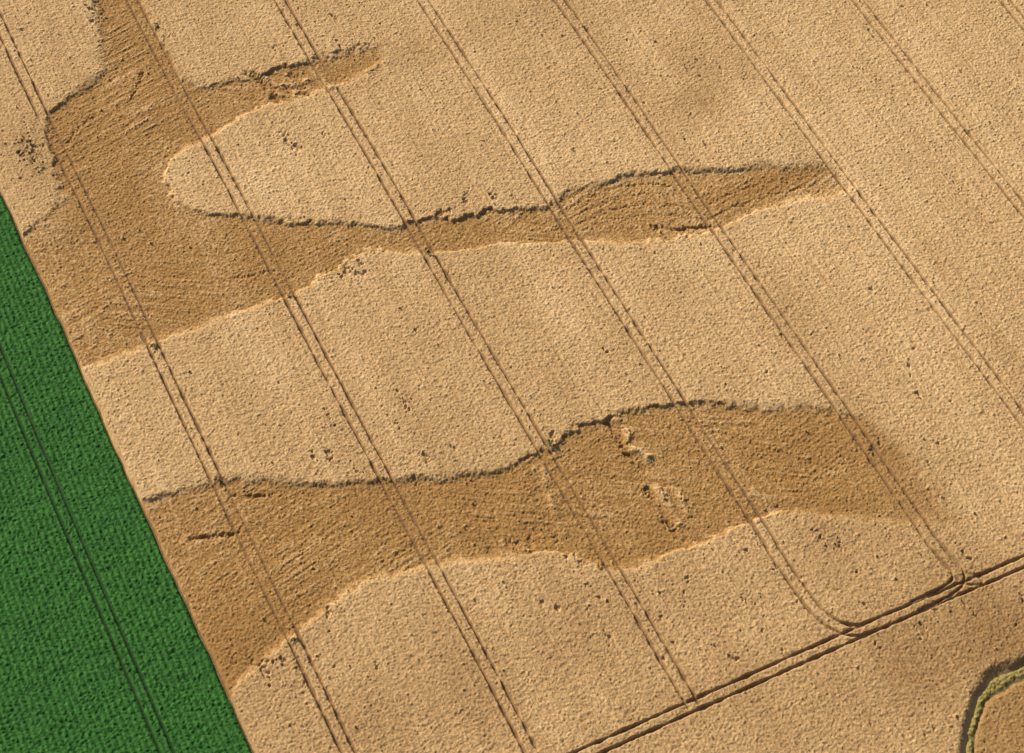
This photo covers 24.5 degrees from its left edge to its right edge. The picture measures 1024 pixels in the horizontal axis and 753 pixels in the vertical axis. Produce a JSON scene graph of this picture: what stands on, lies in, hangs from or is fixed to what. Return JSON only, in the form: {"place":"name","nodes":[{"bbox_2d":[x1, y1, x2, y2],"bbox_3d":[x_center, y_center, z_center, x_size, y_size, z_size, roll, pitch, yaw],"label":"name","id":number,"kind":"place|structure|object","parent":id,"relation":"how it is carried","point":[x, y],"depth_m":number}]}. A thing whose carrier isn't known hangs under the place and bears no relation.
{"place":"outdoors","nodes":[
{"label":"outdoors","id":0,"kind":"place"},
{"bbox_2d":[0,194,251,752],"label":"green crop field","id":1,"kind":"structure","parent":0,"point":[103,649],"depth_m":359.70},
{"bbox_2d":[0,0,1023,752],"bbox_3d":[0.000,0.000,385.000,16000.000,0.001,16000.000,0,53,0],"label":"ground","id":2,"kind":"structure","parent":0,"point":[208,539],"depth_m":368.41},
{"bbox_2d":[965,666,1023,752],"bbox_3d":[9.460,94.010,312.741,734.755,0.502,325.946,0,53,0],"label":"grass verge","id":3,"kind":"object","parent":2,"relation":"on","point":[999,683],"depth_m":349.01},
{"bbox_2d":[974,680,1023,752],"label":"stubble field","id":4,"kind":"structure","parent":0,"point":[1000,727],"depth_m":345.79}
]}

